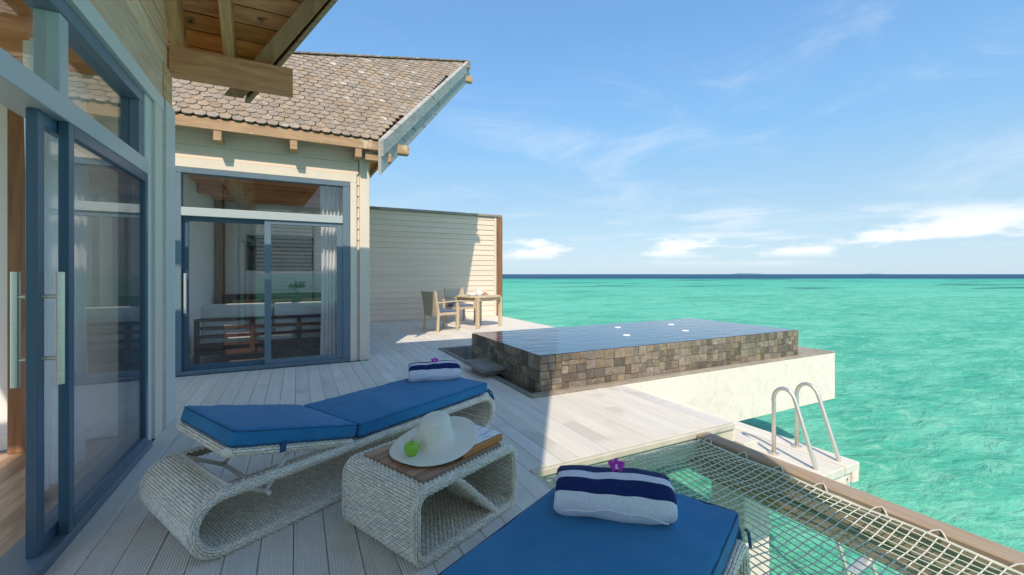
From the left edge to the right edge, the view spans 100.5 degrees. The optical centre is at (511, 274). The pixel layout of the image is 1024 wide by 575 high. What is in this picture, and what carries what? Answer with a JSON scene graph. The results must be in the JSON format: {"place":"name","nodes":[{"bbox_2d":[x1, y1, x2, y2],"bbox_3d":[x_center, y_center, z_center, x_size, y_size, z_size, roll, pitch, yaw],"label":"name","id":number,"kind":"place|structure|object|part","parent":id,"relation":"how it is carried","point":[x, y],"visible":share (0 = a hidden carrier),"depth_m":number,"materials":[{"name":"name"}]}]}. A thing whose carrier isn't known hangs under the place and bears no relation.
{"place":"outdoors","nodes":[
{"label":"outdoors","id":0,"kind":"place"},
{"bbox_2d":[295,0,1023,273],"label":"sky","id":1,"kind":"structure","parent":0,"point":[604,136],"materials":[{"name":"blue"}]},
{"bbox_2d":[361,274,1023,574],"bbox_3d":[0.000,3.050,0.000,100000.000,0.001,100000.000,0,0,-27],"label":"sea","id":2,"kind":"structure","parent":0,"point":[924,408],"depth_m":14.69,"materials":[{"name":"teal liquid"}]},
{"bbox_2d":[2,316,734,574],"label":"deck","id":3,"kind":"structure","parent":2,"relation":"in","point":[124,531],"depth_m":3.28,"materials":[{"name":"wood"}]},
{"bbox_2d":[0,0,337,574],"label":"villa","id":4,"kind":"object","parent":3,"relation":"on","point":[125,61],"visible":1,"depth_m":3.06,"materials":[{"name":"brown wood"}]},
{"bbox_2d":[23,38,86,490],"bbox_3d":[-2.818,-0.015,2.655,0.086,2.570,0.720,0,0,-27],"label":"curtain","id":5,"kind":"object","parent":4,"relation":"hanging from","point":[77,92],"visible":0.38,"depth_m":2.59,"materials":[{"name":"white fabric"}]},
{"bbox_2d":[10,108,134,558],"bbox_3d":[-2.395,0.260,2.444,0.175,1.980,1.278,0,0,-27],"label":"sliding door","id":6,"kind":"structure","parent":4,"relation":"in","point":[38,536],"depth_m":1.89,"materials":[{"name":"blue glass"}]},
{"bbox_2d":[0,0,151,574],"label":"window frame","id":7,"kind":"structure","parent":4,"relation":"in","point":[81,40],"depth_m":2.84,"materials":[{"name":"metal"}]},
{"bbox_2d":[139,377,494,559],"bbox_3d":[-1.054,1.020,2.925,0.724,0.569,2.178,0,0,36],"label":"sun lounger","id":8,"kind":"object","parent":3,"relation":"on","point":[197,513],"visible":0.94,"depth_m":2.32,"materials":[{"name":"wicker"}]},
{"bbox_2d":[408,360,460,381],"bbox_3d":[-0.668,0.822,3.650,0.435,0.152,0.222,0,0,-15],"label":"folded towel","id":9,"kind":"object","parent":8,"relation":"on","point":[435,371],"visible":0.97,"depth_m":3.57,"materials":[{"name":"white fabric"}]},
{"bbox_2d":[172,51,472,376],"bbox_3d":[-3.879,-1.854,8.479,6.572,6.368,5.734,0,0,-27],"label":"villa","id":10,"kind":"object","parent":3,"relation":"on","point":[266,166],"visible":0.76,"depth_m":6.38,"materials":[{"name":"brown wood"}]},
{"bbox_2d":[182,216,263,370],"bbox_3d":[-3.796,0.250,5.699,1.000,2.000,0.113,0,0,-27],"label":"sliding door","id":11,"kind":"structure","parent":10,"relation":"in","point":[185,219],"depth_m":5.52,"materials":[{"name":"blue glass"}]},
{"bbox_2d":[194,301,320,363],"bbox_3d":[-3.807,0.870,6.807,1.940,0.860,0.815,0,0,-27],"label":"sofa","id":12,"kind":"object","parent":10,"relation":"on","point":[236,328],"visible":0.75,"depth_m":6.37,"materials":[{"name":"brown wood"}]},
{"bbox_2d":[175,166,349,376],"bbox_3d":[-3.366,-0.035,5.918,2.085,2.670,0.140,0,0,-27],"label":"window frame","id":13,"kind":"structure","parent":10,"relation":"in","point":[179,171],"depth_m":5.76,"materials":[{"name":"metal"}]},
{"bbox_2d":[221,292,320,323],"bbox_3d":[-4.735,0.820,8.856,2.130,0.840,0.420,0,0,-27],"label":"table","id":14,"kind":"object","parent":10,"relation":"on","point":[275,297],"visible":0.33,"depth_m":8.60,"materials":[{"name":"brown wood"}]},
{"bbox_3d":[-5.235,0.640,8.382,0.450,0.280,0.013,0,0,-27],"label":"door","id":15,"kind":"part","parent":14,"relation":"part of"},
{"bbox_3d":[-4.726,0.640,8.639,0.450,0.280,0.013,0,0,-27],"label":"door","id":16,"kind":"part","parent":14,"relation":"part of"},
{"bbox_2d":[289,281,311,292],"bbox_3d":[-4.462,0.269,8.927,0.342,0.262,0.387,0,0,27],"label":"potted plant","id":17,"kind":"object","parent":14,"relation":"on","point":[296,286],"visible":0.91,"depth_m":8.90,"materials":[{"name":"green plant"}]},
{"bbox_3d":[-4.146,0.640,8.932,0.450,0.280,0.013,0,0,-27],"label":"door","id":18,"kind":"part","parent":14,"relation":"part of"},
{"bbox_2d":[247,235,312,269],"bbox_3d":[-4.892,-0.440,9.023,1.240,0.720,0.055,0,0,-27],"label":"window blind","id":19,"kind":"object","parent":10,"relation":"attached to","point":[291,253],"visible":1,"depth_m":9.02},
{"bbox_2d":[320,186,341,354],"bbox_3d":[-2.732,-0.085,6.530,0.390,2.710,0.086,0,0,-27],"label":"curtain","id":20,"kind":"object","parent":10,"relation":"hanging from","point":[330,200],"visible":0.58,"depth_m":6.50,"materials":[{"name":"white fabric"}]},
{"bbox_2d":[342,439,516,568],"bbox_3d":[-0.423,1.122,2.298,0.599,0.366,0.738,0,0,38],"label":"side table","id":21,"kind":"object","parent":3,"relation":"on","point":[420,517],"visible":0.79,"depth_m":2.10,"materials":[{"name":"wicker"}]},
{"bbox_2d":[389,411,477,466],"bbox_3d":[-0.415,0.838,2.279,0.466,0.179,0.466,0,0,-27],"label":"sun hat","id":22,"kind":"object","parent":21,"relation":"on","point":[441,437],"visible":0.94,"depth_m":2.21,"materials":[{"name":"white fabric"}]},
{"bbox_2d":[404,439,418,455],"bbox_3d":[-0.507,0.874,2.155,0.074,0.082,0.074,0,0,-44],"label":"apple","id":23,"kind":"object","parent":22,"relation":"on","point":[411,447],"visible":1,"depth_m":2.13,"materials":[{"name":"green food"}]},
{"bbox_2d":[460,425,501,458],"bbox_3d":[-0.234,0.916,2.347,0.220,0.044,0.310,0,0,38],"label":"book","id":24,"kind":"object","parent":21,"relation":"on","point":[486,437],"visible":0.49,"depth_m":2.33,"materials":[{"name":"white paper"}]},
{"bbox_2d":[370,206,501,321],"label":"privacy wall","id":25,"kind":"structure","parent":3,"relation":"on","point":[421,240],"depth_m":12.27,"materials":[{"name":"paint"}]},
{"bbox_2d":[421,290,458,331],"bbox_3d":[-1.680,0.839,9.895,0.642,0.925,0.630,0,0,-41],"label":"dining chair","id":26,"kind":"object","parent":3,"relation":"on","point":[430,303],"visible":1,"depth_m":9.76,"materials":[{"name":"brown wood"}]},
{"bbox_2d":[444,287,474,321],"bbox_3d":[-1.419,0.839,11.594,0.630,0.925,0.642,0,0,-42],"label":"dining chair","id":27,"kind":"object","parent":3,"relation":"on","point":[451,294],"visible":0.83,"depth_m":11.64,"materials":[{"name":"brown wood"}]},
{"bbox_2d":[456,294,501,328],"bbox_3d":[-0.829,0.915,10.627,1.000,0.770,1.000,0,0,44],"label":"dining table","id":28,"kind":"object","parent":3,"relation":"on","point":[478,299],"visible":0.88,"depth_m":10.32,"materials":[{"name":"brown wood"}]},
{"bbox_2d":[475,290,484,294],"bbox_3d":[-0.805,0.459,10.618,0.189,0.140,0.209,0,0,21],"label":"coffee pot","id":29,"kind":"object","parent":28,"relation":"on","point":[479,292],"visible":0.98,"depth_m":10.56,"materials":[{"name":"white ceramic"}]},
{"bbox_2d":[438,488,751,574],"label":"sun lounger","id":30,"kind":"object","parent":3,"relation":"on","point":[541,536],"visible":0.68,"depth_m":1.41,"materials":[{"name":"fabric"}]},
{"bbox_2d":[553,465,677,524],"bbox_3d":[0.384,0.822,1.622,0.435,0.152,0.222,0,0,11],"label":"folded towel","id":31,"kind":"object","parent":30,"relation":"on","point":[635,495],"visible":0.98,"depth_m":1.54,"materials":[{"name":"white fabric"}]},
{"bbox_2d":[608,457,624,471],"bbox_3d":[0.402,0.731,1.637,0.064,0.025,0.055,0,40,11],"label":"orchid","id":32,"kind":"object","parent":31,"relation":"on","point":[616,464],"visible":1,"depth_m":1.64,"materials":[{"name":"purple plant"}]},
{"bbox_2d":[543,438,1023,574],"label":"hammock net","id":33,"kind":"object","parent":3,"relation":"attached to","point":[650,455],"visible":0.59,"depth_m":2.35,"materials":[{"name":"white fabric"}]},
{"bbox_2d":[697,432,1023,574],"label":"net beam","id":34,"kind":"structure","parent":3,"relation":"attached to","point":[999,553],"depth_m":2.47,"materials":[{"name":"brown wood"}]},
{"bbox_2d":[438,345,834,420],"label":"cantilever block","id":35,"kind":"structure","parent":2,"relation":"in","point":[740,391],"depth_m":6.02,"materials":[{"name":"concrete"}]},
{"bbox_2d":[464,318,797,392],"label":"plunge pool","id":36,"kind":"structure","parent":35,"relation":"on","point":[540,360],"depth_m":5.64,"materials":[{"name":"stone"}]},
{"bbox_2d":[677,404,858,574],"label":"swim landing","id":37,"kind":"object","parent":2,"relation":"in","point":[829,465],"visible":0.29,"depth_m":3.87,"materials":[{"name":"concrete"}]},
{"bbox_2d":[768,382,877,574],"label":"pool ladder","id":38,"kind":"object","parent":37,"relation":"attached to","point":[800,420],"visible":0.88,"depth_m":3.81,"materials":[{"name":"metal"}]}
]}

